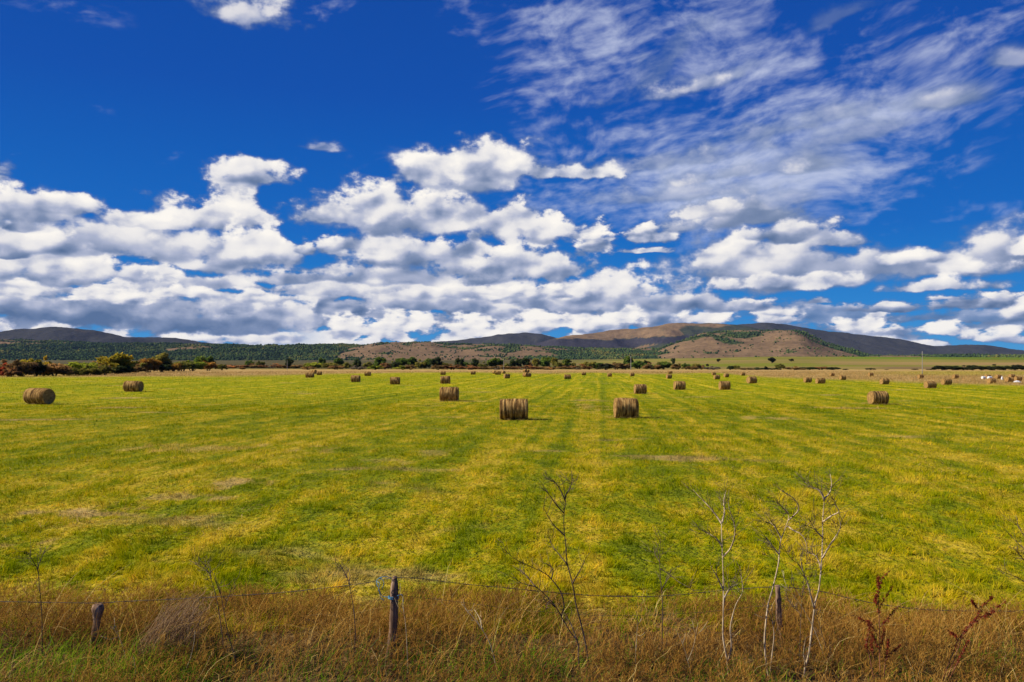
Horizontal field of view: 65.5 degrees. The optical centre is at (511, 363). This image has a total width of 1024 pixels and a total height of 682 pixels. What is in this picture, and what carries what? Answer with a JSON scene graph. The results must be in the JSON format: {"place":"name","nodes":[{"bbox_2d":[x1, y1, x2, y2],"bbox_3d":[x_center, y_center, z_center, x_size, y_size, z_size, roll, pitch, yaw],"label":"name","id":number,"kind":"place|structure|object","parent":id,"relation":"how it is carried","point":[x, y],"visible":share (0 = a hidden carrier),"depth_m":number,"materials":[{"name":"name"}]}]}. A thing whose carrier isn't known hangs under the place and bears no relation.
{"place":"outdoors","nodes":[
{"label":"outdoors","id":0,"kind":"place"},
{"bbox_2d":[0,357,1023,681],"bbox_3d":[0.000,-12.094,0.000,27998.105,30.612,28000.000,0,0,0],"label":"ground","id":1,"kind":"structure","parent":0,"point":[840,363],"depth_m":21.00,"materials":[{"name":"green plant"}]},
{"bbox_2d":[0,363,9,376],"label":"shrub","id":2,"kind":"object","parent":1,"relation":"on","point":[1,370],"visible":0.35,"depth_m":197.36,"materials":[{"name":"brown plant"}]},
{"bbox_2d":[3,367,22,376],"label":"shrub","id":3,"kind":"object","parent":1,"relation":"on","point":[11,372],"visible":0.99,"depth_m":196.28,"materials":[{"name":"brown plant"}]},
{"bbox_2d":[5,359,39,376],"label":"shrub","id":4,"kind":"object","parent":1,"relation":"on","point":[24,367],"visible":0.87,"depth_m":198.30,"materials":[{"name":"brown plant"}]},
{"bbox_2d":[21,358,41,374],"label":"shrub","id":5,"kind":"object","parent":1,"relation":"on","point":[30,360],"visible":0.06,"depth_m":223.54,"materials":[{"name":"green plant"}]},
{"bbox_2d":[12,539,53,658],"bbox_3d":[-4.855,2.461,8.105,0.190,1.410,0.563,0,0,0],"label":"dead plant","id":6,"kind":"object","parent":1,"relation":"on","point":[40,550],"visible":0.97,"depth_m":8.13,"materials":[{"name":"brown plant"}]},
{"bbox_2d":[25,361,47,375],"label":"shrub","id":7,"kind":"object","parent":1,"relation":"on","point":[41,369],"visible":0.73,"depth_m":201.29,"materials":[{"name":"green plant"}]},
{"bbox_2d":[23,387,55,403],"bbox_3d":[-37.347,2.500,62.890,2.232,1.379,1.573,0,0,16],"label":"hay bale","id":8,"kind":"object","parent":1,"relation":"on","point":[46,395],"visible":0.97,"depth_m":62.40,"materials":[{"name":"plant"}]},
{"bbox_2d":[42,363,73,375],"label":"shrub","id":9,"kind":"object","parent":1,"relation":"on","point":[54,368],"visible":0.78,"depth_m":205.84,"materials":[{"name":"brown plant"}]},
{"bbox_2d":[61,367,79,375],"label":"shrub","id":10,"kind":"object","parent":1,"relation":"on","point":[75,370],"visible":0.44,"depth_m":213.99,"materials":[{"name":"green plant"}]},
{"bbox_2d":[63,361,98,368],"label":"shrub","id":11,"kind":"object","parent":1,"relation":"on","point":[77,365],"visible":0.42,"depth_m":220.28,"materials":[{"name":"green plant"}]},
{"bbox_2d":[77,365,98,374],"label":"shrub","id":12,"kind":"object","parent":1,"relation":"on","point":[84,371],"visible":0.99,"depth_m":214.78,"materials":[{"name":"green plant"}]},
{"bbox_2d":[97,365,115,374],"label":"shrub","id":13,"kind":"object","parent":1,"relation":"on","point":[105,369],"visible":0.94,"depth_m":218.78,"materials":[{"name":"green plant"}]},
{"bbox_2d":[94,352,135,373],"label":"tree","id":14,"kind":"object","parent":1,"relation":"on","point":[117,359],"visible":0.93,"depth_m":249.81,"materials":[{"name":"green plant"}]},
{"bbox_2d":[110,366,134,373],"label":"shrub","id":15,"kind":"object","parent":1,"relation":"on","point":[128,369],"visible":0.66,"depth_m":247.51,"materials":[{"name":"green plant"}]},
{"bbox_2d":[122,381,143,391],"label":"hay bale","id":16,"kind":"object","parent":1,"relation":"on","point":[132,386],"visible":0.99,"depth_m":90.52,"materials":[{"name":"plant"}]},
{"bbox_2d":[133,364,146,372],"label":"shrub","id":17,"kind":"object","parent":1,"relation":"on","point":[139,369],"visible":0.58,"depth_m":287.47,"materials":[{"name":"green plant"}]},
{"bbox_2d":[138,358,161,372],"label":"shrub","id":18,"kind":"object","parent":1,"relation":"on","point":[152,364],"visible":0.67,"depth_m":299.47,"materials":[{"name":"brown plant"}]},
{"bbox_2d":[150,352,172,371],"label":"tree","id":19,"kind":"object","parent":1,"relation":"on","point":[162,357],"visible":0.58,"depth_m":308.83,"materials":[{"name":"green plant"}]},
{"bbox_2d":[156,362,172,371],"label":"shrub","id":20,"kind":"object","parent":1,"relation":"on","point":[165,366],"visible":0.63,"depth_m":306.42,"materials":[{"name":"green plant"}]},
{"bbox_2d":[119,585,226,665],"bbox_3d":[-3.530,2.701,8.364,1.153,0.926,0.791,0,0,25],"label":"grass mound","id":21,"kind":"object","parent":1,"relation":"on","point":[182,628],"depth_m":8.25,"materials":[{"name":"plant"}]},
{"bbox_2d":[169,361,181,370],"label":"shrub","id":22,"kind":"object","parent":1,"relation":"on","point":[177,366],"visible":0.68,"depth_m":327.85,"materials":[{"name":"brown plant"}]},
{"bbox_2d":[174,361,196,370],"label":"shrub","id":23,"kind":"object","parent":1,"relation":"on","point":[188,365],"visible":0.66,"depth_m":342.45,"materials":[{"name":"brown plant"}]},
{"bbox_2d":[182,360,206,370],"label":"shrub","id":24,"kind":"object","parent":1,"relation":"on","point":[199,365],"visible":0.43,"depth_m":351.74,"materials":[{"name":"green plant"}]},
{"bbox_2d":[193,356,208,362],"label":"tree","id":25,"kind":"object","parent":1,"relation":"on","point":[200,359],"visible":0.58,"depth_m":458.25,"materials":[{"name":"green plant"}]},
{"bbox_2d":[191,549,224,659],"bbox_3d":[-3.212,2.532,8.284,0.269,1.253,0.611,0,0,-41],"label":"dead plant","id":26,"kind":"object","parent":1,"relation":"on","point":[206,570],"visible":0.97,"depth_m":8.17,"materials":[{"name":"brown plant"}]},
{"bbox_2d":[202,361,217,370],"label":"shrub","id":27,"kind":"object","parent":1,"relation":"on","point":[210,365],"visible":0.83,"depth_m":378.42,"materials":[{"name":"brown plant"}]},
{"bbox_2d":[210,567,240,673],"bbox_3d":[-2.847,2.588,7.927,0.277,1.176,0.256,0,0,-43],"label":"dead plant","id":28,"kind":"object","parent":1,"relation":"on","point":[218,586],"visible":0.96,"depth_m":7.95,"materials":[{"name":"brown plant"}]},
{"bbox_2d":[226,363,249,367],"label":"shrub","id":29,"kind":"object","parent":1,"relation":"on","point":[231,366],"visible":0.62,"depth_m":553.97,"materials":[{"name":"brown plant"}]},
{"bbox_2d":[257,364,282,367],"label":"shrub","id":30,"kind":"object","parent":1,"relation":"on","point":[271,366],"visible":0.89,"depth_m":554.16,"materials":[{"name":"brown plant"}]},
{"bbox_2d":[285,359,293,367],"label":"tree","id":31,"kind":"object","parent":1,"relation":"on","point":[288,362],"visible":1,"depth_m":539.05,"materials":[{"name":"green plant"}]},
{"bbox_2d":[281,364,302,367],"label":"shrub","id":32,"kind":"object","parent":1,"relation":"on","point":[293,366],"visible":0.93,"depth_m":548.19,"materials":[{"name":"brown plant"}]},
{"bbox_2d":[305,362,321,367],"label":"shrub","id":33,"kind":"object","parent":1,"relation":"on","point":[315,364],"visible":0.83,"depth_m":497.89,"materials":[{"name":"green plant"}]},
{"bbox_2d":[321,363,337,368],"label":"shrub","id":34,"kind":"object","parent":1,"relation":"on","point":[325,365],"visible":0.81,"depth_m":516.56,"materials":[{"name":"green plant"}]},
{"bbox_2d":[327,365,344,369],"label":"shrub","id":35,"kind":"object","parent":1,"relation":"on","point":[337,367],"visible":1,"depth_m":428.18,"materials":[{"name":"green plant"}]},
{"bbox_2d":[333,358,343,365],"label":"tree","id":36,"kind":"object","parent":1,"relation":"on","point":[338,361],"visible":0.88,"depth_m":538.46,"materials":[{"name":"green plant"}]},
{"bbox_2d":[331,549,355,667],"bbox_3d":[-1.733,2.530,8.306,0.353,1.258,0.453,0,0,0],"label":"dead plant","id":37,"kind":"object","parent":1,"relation":"on","point":[342,567],"visible":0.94,"depth_m":8.18,"materials":[{"name":"brown plant"}]},
{"bbox_2d":[351,375,360,381],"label":"hay bale","id":38,"kind":"object","parent":1,"relation":"on","point":[355,378],"visible":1,"depth_m":134.66},
{"bbox_2d":[353,359,361,367],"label":"tree","id":39,"kind":"object","parent":1,"relation":"on","point":[357,363],"visible":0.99,"depth_m":498.99,"materials":[{"name":"green plant"}]},
{"bbox_2d":[367,365,383,369],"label":"shrub","id":40,"kind":"object","parent":1,"relation":"on","point":[374,367],"visible":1,"depth_m":424.00,"materials":[{"name":"green plant"}]},
{"bbox_2d":[373,357,385,365],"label":"tree","id":41,"kind":"object","parent":1,"relation":"on","point":[378,361],"visible":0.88,"depth_m":517.59,"materials":[{"name":"green plant"}]},
{"bbox_2d":[390,377,399,383],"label":"hay bale","id":42,"kind":"object","parent":1,"relation":"on","point":[394,380],"visible":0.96,"depth_m":119.60,"materials":[{"name":"plant"}]},
{"bbox_2d":[395,595,407,670],"bbox_3d":[-1.136,2.702,8.054,0.116,0.912,0.188,0,0,-29],"label":"dead plant","id":43,"kind":"object","parent":1,"relation":"on","point":[405,626],"visible":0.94,"depth_m":8.01,"materials":[{"name":"plant"}]},
{"bbox_2d":[395,357,407,365],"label":"tree","id":44,"kind":"object","parent":1,"relation":"on","point":[403,360],"visible":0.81,"depth_m":539.07,"materials":[{"name":"green plant"}]},
{"bbox_2d":[405,357,416,364],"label":"tree","id":45,"kind":"object","parent":1,"relation":"on","point":[412,361],"visible":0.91,"depth_m":537.76,"materials":[{"name":"green plant"}]},
{"bbox_2d":[414,359,426,368],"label":"shrub","id":46,"kind":"object","parent":1,"relation":"on","point":[420,365],"visible":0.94,"depth_m":527.84,"materials":[{"name":"green plant"}]},
{"bbox_2d":[430,357,443,365],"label":"tree","id":47,"kind":"object","parent":1,"relation":"on","point":[435,361],"visible":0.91,"depth_m":518.18,"materials":[{"name":"green plant"}]},
{"bbox_2d":[431,365,444,369],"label":"shrub","id":48,"kind":"object","parent":1,"relation":"on","point":[437,367],"visible":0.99,"depth_m":428.38,"materials":[{"name":"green plant"}]},
{"bbox_2d":[440,375,449,383],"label":"hay bale","id":49,"kind":"object","parent":1,"relation":"on","point":[444,379],"visible":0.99,"depth_m":122.66,"materials":[{"name":"plant"}]},
{"bbox_2d":[439,386,459,400],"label":"hay bale","id":50,"kind":"object","parent":1,"relation":"on","point":[448,393],"visible":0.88,"depth_m":65.08,"materials":[{"name":"plant"}]},
{"bbox_2d":[441,364,463,369],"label":"shrub","id":51,"kind":"object","parent":1,"relation":"on","point":[453,367],"visible":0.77,"depth_m":437.37,"materials":[{"name":"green plant"}]},
{"bbox_2d":[454,357,463,364],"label":"tree","id":52,"kind":"object","parent":1,"relation":"on","point":[458,361],"visible":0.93,"depth_m":518.19,"materials":[{"name":"green plant"}]},
{"bbox_2d":[457,365,485,369],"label":"shrub","id":53,"kind":"object","parent":1,"relation":"on","point":[469,367],"visible":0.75,"depth_m":439.21,"materials":[{"name":"brown plant"}]},
{"bbox_2d":[471,358,478,365],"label":"tree","id":54,"kind":"object","parent":1,"relation":"on","point":[475,362],"visible":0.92,"depth_m":508.97,"materials":[{"name":"green plant"}]},
{"bbox_2d":[462,601,498,675],"bbox_3d":[-0.316,2.737,7.893,0.339,0.855,0.280,0,0,33],"label":"dead plant","id":55,"kind":"object","parent":1,"relation":"on","point":[481,628],"visible":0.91,"depth_m":7.88,"materials":[{"name":"plant"}]},
{"bbox_2d":[486,357,499,366],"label":"tree","id":56,"kind":"object","parent":1,"relation":"on","point":[493,362],"visible":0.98,"depth_m":508.16,"materials":[{"name":"green plant"}]},
{"bbox_2d":[480,365,510,369],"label":"shrub","id":57,"kind":"object","parent":1,"relation":"on","point":[497,368],"visible":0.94,"depth_m":433.64,"materials":[{"name":"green plant"}]},
{"bbox_2d":[2,381,1020,538],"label":"loose hay","id":58,"kind":"object","parent":1,"relation":"on","point":[452,428],"visible":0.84,"depth_m":29.51},
{"bbox_2d":[0,576,1023,658],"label":"wire fence","id":59,"kind":"object","parent":1,"relation":"on","point":[99,609],"visible":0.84,"depth_m":8.46,"materials":[{"name":"grey wood"}]},
{"bbox_2d":[376,576,403,601],"bbox_3d":[-1.280,2.360,8.383,0.292,0.275,0.149,0,0,0],"label":"twine knot","id":60,"kind":"object","parent":59,"relation":"attached to","point":[389,597],"visible":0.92,"depth_m":8.33,"materials":[{"name":"blue"}]},
{"bbox_2d":[0,562,1023,681],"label":"dry weeds","id":61,"kind":"object","parent":1,"relation":"on","point":[962,622],"visible":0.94,"depth_m":8.59,"materials":[{"name":"brown plant"}]},
{"bbox_2d":[499,397,528,419],"bbox_3d":[0.116,2.499,44.781,1.778,1.266,1.444,0,0,2],"label":"hay bale","id":62,"kind":"object","parent":1,"relation":"on","point":[514,408],"visible":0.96,"depth_m":44.25,"materials":[{"name":"plant"}]},
{"bbox_2d":[509,365,540,369],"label":"shrub","id":63,"kind":"object","parent":1,"relation":"on","point":[524,367],"visible":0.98,"depth_m":433.15,"materials":[{"name":"brown plant"}]},
{"bbox_2d":[521,357,529,366],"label":"tree","id":64,"kind":"object","parent":1,"relation":"on","point":[526,361],"visible":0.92,"depth_m":488.49,"materials":[{"name":"green plant"}]},
{"bbox_2d":[494,539,579,670],"bbox_3d":[0.244,2.441,7.901,0.775,1.476,0.704,0,0,21],"label":"young tree","id":65,"kind":"object","parent":1,"relation":"on","point":[550,601],"visible":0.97,"depth_m":7.96,"materials":[{"name":"brown plant"}]},
{"bbox_2d":[539,359,546,366],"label":"tree","id":66,"kind":"object","parent":1,"relation":"on","point":[543,362],"visible":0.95,"depth_m":498.93,"materials":[{"name":"green plant"}]},
{"bbox_2d":[535,365,567,369],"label":"shrub","id":67,"kind":"object","parent":1,"relation":"on","point":[548,368],"visible":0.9,"depth_m":433.79,"materials":[{"name":"brown plant"}]},
{"bbox_2d":[539,471,589,667],"bbox_3d":[0.533,2.087,7.935,0.509,2.116,0.682,0,0,7],"label":"young tree","id":68,"kind":"object","parent":1,"relation":"on","point":[566,562],"visible":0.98,"depth_m":8.05,"materials":[{"name":"brown plant"}]},
{"bbox_2d":[562,364,592,369],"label":"shrub","id":69,"kind":"object","parent":1,"relation":"on","point":[579,367],"visible":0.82,"depth_m":443.84,"materials":[{"name":"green plant"}]},
{"bbox_2d":[580,361,595,369],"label":"shrub","id":70,"kind":"object","parent":1,"relation":"on","point":[587,364],"visible":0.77,"depth_m":447.34,"materials":[{"name":"green plant"}]},
{"bbox_2d":[597,363,614,369],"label":"shrub","id":71,"kind":"object","parent":1,"relation":"on","point":[606,366],"visible":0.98,"depth_m":423.19,"materials":[{"name":"green plant"}]},
{"bbox_2d":[612,362,624,369],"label":"shrub","id":72,"kind":"object","parent":1,"relation":"on","point":[618,366],"visible":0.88,"depth_m":446.06,"materials":[{"name":"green plant"}]},
{"bbox_2d":[613,397,639,417],"bbox_3d":[6.590,2.507,46.089,1.476,1.250,1.417,0,0,-1],"label":"hay bale","id":73,"kind":"object","parent":1,"relation":"on","point":[625,407],"visible":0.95,"depth_m":45.57,"materials":[{"name":"plant"}]},
{"bbox_2d":[623,355,633,363],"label":"tree","id":74,"kind":"object","parent":1,"relation":"on","point":[628,359],"visible":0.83,"depth_m":518.40,"materials":[{"name":"green plant"}]},
{"bbox_2d":[630,360,648,368],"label":"shrub","id":75,"kind":"object","parent":1,"relation":"on","point":[637,364],"visible":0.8,"depth_m":497.51,"materials":[{"name":"green plant"}]},
{"bbox_2d":[633,384,646,393],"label":"hay bale","id":76,"kind":"object","parent":1,"relation":"on","point":[640,388],"visible":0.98,"depth_m":82.73,"materials":[{"name":"plant"}]},
{"bbox_2d":[642,363,660,369],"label":"shrub","id":77,"kind":"object","parent":1,"relation":"on","point":[646,366],"visible":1,"depth_m":448.01,"materials":[{"name":"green plant"}]},
{"bbox_2d":[657,361,671,368],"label":"shrub","id":78,"kind":"object","parent":1,"relation":"on","point":[666,364],"visible":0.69,"depth_m":457.95,"materials":[{"name":"green plant"}]},
{"bbox_2d":[641,527,707,662],"bbox_3d":[1.670,2.448,8.330,0.546,1.485,0.651,0,0,-10],"label":"young tree","id":79,"kind":"object","parent":1,"relation":"on","point":[668,577],"visible":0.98,"depth_m":8.34,"materials":[{"name":"brown plant"}]},
{"bbox_2d":[671,363,684,369],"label":"shrub","id":80,"kind":"object","parent":1,"relation":"on","point":[676,366],"visible":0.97,"depth_m":437.34,"materials":[{"name":"green plant"}]},
{"bbox_2d":[673,381,685,389],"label":"hay bale","id":81,"kind":"object","parent":1,"relation":"on","point":[680,385],"visible":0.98,"depth_m":95.86,"materials":[{"name":"plant"}]},
{"bbox_2d":[679,621,707,677],"bbox_3d":[1.783,2.847,7.843,0.312,0.641,0.136,0,0,-23],"label":"dead plant","id":82,"kind":"object","parent":1,"relation":"on","point":[694,642],"visible":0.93,"depth_m":7.85,"materials":[{"name":"plant"}]},
{"bbox_2d":[681,479,754,674],"bbox_3d":[2.221,2.151,7.958,0.857,2.085,0.804,0,0,-14],"label":"young tree","id":83,"kind":"object","parent":1,"relation":"on","point":[721,545],"visible":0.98,"depth_m":7.98,"materials":[{"name":"plant"}]},
{"bbox_2d":[718,381,730,389],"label":"hay bale","id":84,"kind":"object","parent":1,"relation":"on","point":[723,385],"visible":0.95,"depth_m":95.89,"materials":[{"name":"plant"}]},
{"bbox_2d":[746,376,756,382],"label":"hay bale","id":85,"kind":"object","parent":1,"relation":"on","point":[751,379],"visible":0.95,"depth_m":125.92,"materials":[{"name":"plant"}]},
{"bbox_2d":[749,485,829,675],"bbox_3d":[2.750,2.171,7.954,0.756,2.031,0.622,0,0,0],"label":"young tree","id":86,"kind":"object","parent":1,"relation":"on","point":[778,557],"visible":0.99,"depth_m":7.95,"materials":[{"name":"beige plant"}]},
{"bbox_2d":[783,366,807,369],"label":"shrub","id":87,"kind":"object","parent":1,"relation":"on","point":[795,368],"visible":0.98,"depth_m":423.10,"materials":[{"name":"brown plant"}]},
{"bbox_2d":[777,540,826,666],"bbox_3d":[2.965,2.481,8.160,0.459,1.444,0.754,0,0,13],"label":"young tree","id":88,"kind":"object","parent":1,"relation":"on","point":[790,601],"visible":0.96,"depth_m":8.18,"materials":[{"name":"brown plant"}]},
{"bbox_2d":[815,378,825,383],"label":"hay bale","id":89,"kind":"object","parent":1,"relation":"on","point":[820,380],"visible":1,"depth_m":125.89},
{"bbox_2d":[789,469,856,677],"bbox_3d":[3.040,2.115,7.849,0.687,2.164,0.766,0,0,0],"label":"young tree","id":90,"kind":"object","parent":1,"relation":"on","point":[820,566],"visible":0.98,"depth_m":7.89,"materials":[{"name":"grey plant"}]},
{"bbox_2d":[812,606,839,669],"bbox_3d":[3.241,2.839,8.227,0.276,0.747,0.529,0,0,33],"label":"dead plant","id":91,"kind":"object","parent":1,"relation":"on","point":[825,639],"visible":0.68,"depth_m":8.20,"materials":[{"name":"brown plant"}]},
{"bbox_2d":[866,391,889,403],"bbox_3d":[28.322,2.574,61.592,1.396,1.127,1.277,0,0,-2],"label":"hay bale","id":92,"kind":"object","parent":1,"relation":"on","point":[877,397],"visible":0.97,"depth_m":61.15,"materials":[{"name":"plant"}]},
{"bbox_2d":[858,571,900,681],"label":"dock plant","id":93,"kind":"object","parent":1,"relation":"on","point":[876,595],"visible":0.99,"depth_m":7.60,"materials":[{"name":"plant"}]},
{"bbox_2d":[879,378,889,383],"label":"hay bale","id":94,"kind":"object","parent":1,"relation":"on","point":[884,380],"visible":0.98,"depth_m":120.64},
{"bbox_2d":[923,381,936,387],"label":"hay bale","id":95,"kind":"object","parent":1,"relation":"on","point":[929,384],"visible":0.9,"depth_m":99.84,"materials":[{"name":"plant"}]},
{"bbox_2d":[931,365,951,369],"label":"shrub","id":96,"kind":"object","parent":1,"relation":"on","point":[935,367],"visible":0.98,"depth_m":393.07,"materials":[{"name":"green plant"}]},
{"bbox_2d":[941,378,951,384],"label":"hay bale","id":97,"kind":"object","parent":1,"relation":"on","point":[946,381],"visible":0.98,"depth_m":117.69},
{"bbox_2d":[942,596,1006,681],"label":"dock plant","id":98,"kind":"object","parent":1,"relation":"on","point":[974,620],"visible":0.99,"depth_m":7.61,"materials":[{"name":"plant"}]},
{"bbox_2d":[971,366,990,369],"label":"shrub","id":99,"kind":"object","parent":1,"relation":"on","point":[983,367],"visible":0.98,"depth_m":388.14,"materials":[{"name":"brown plant"}]},
{"bbox_2d":[986,364,1007,369],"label":"shrub","id":100,"kind":"object","parent":1,"relation":"on","point":[994,367],"visible":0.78,"depth_m":387.19,"materials":[{"name":"green plant"}]},
{"bbox_2d":[997,516,1023,581],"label":"young tree","id":101,"kind":"object","parent":1,"relation":"on","point":[1014,549],"visible":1,"depth_m":8.22,"materials":[{"name":"brown plant"}]},
{"bbox_2d":[1007,364,1023,369],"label":"shrub","id":102,"kind":"object","parent":1,"relation":"on","point":[1015,367],"visible":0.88,"depth_m":387.96,"materials":[{"name":"green plant"}]},
{"bbox_2d":[0,323,1023,359],"bbox_3d":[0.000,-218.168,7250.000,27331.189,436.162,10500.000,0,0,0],"label":"hills","id":103,"kind":"structure","parent":0,"point":[657,336],"depth_m":6365.87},
{"bbox_2d":[0,329,1023,359],"bbox_3d":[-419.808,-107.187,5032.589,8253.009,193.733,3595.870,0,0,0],"label":"distant forest","id":104,"kind":"object","parent":103,"relation":"on","point":[85,353],"visible":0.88,"depth_m":4092.57,"materials":[{"name":"green plant"}]},
{"bbox_2d":[0,0,1023,349],"label":"sky","id":105,"kind":"structure","parent":0,"point":[251,172],"materials":[{"name":"blue"}]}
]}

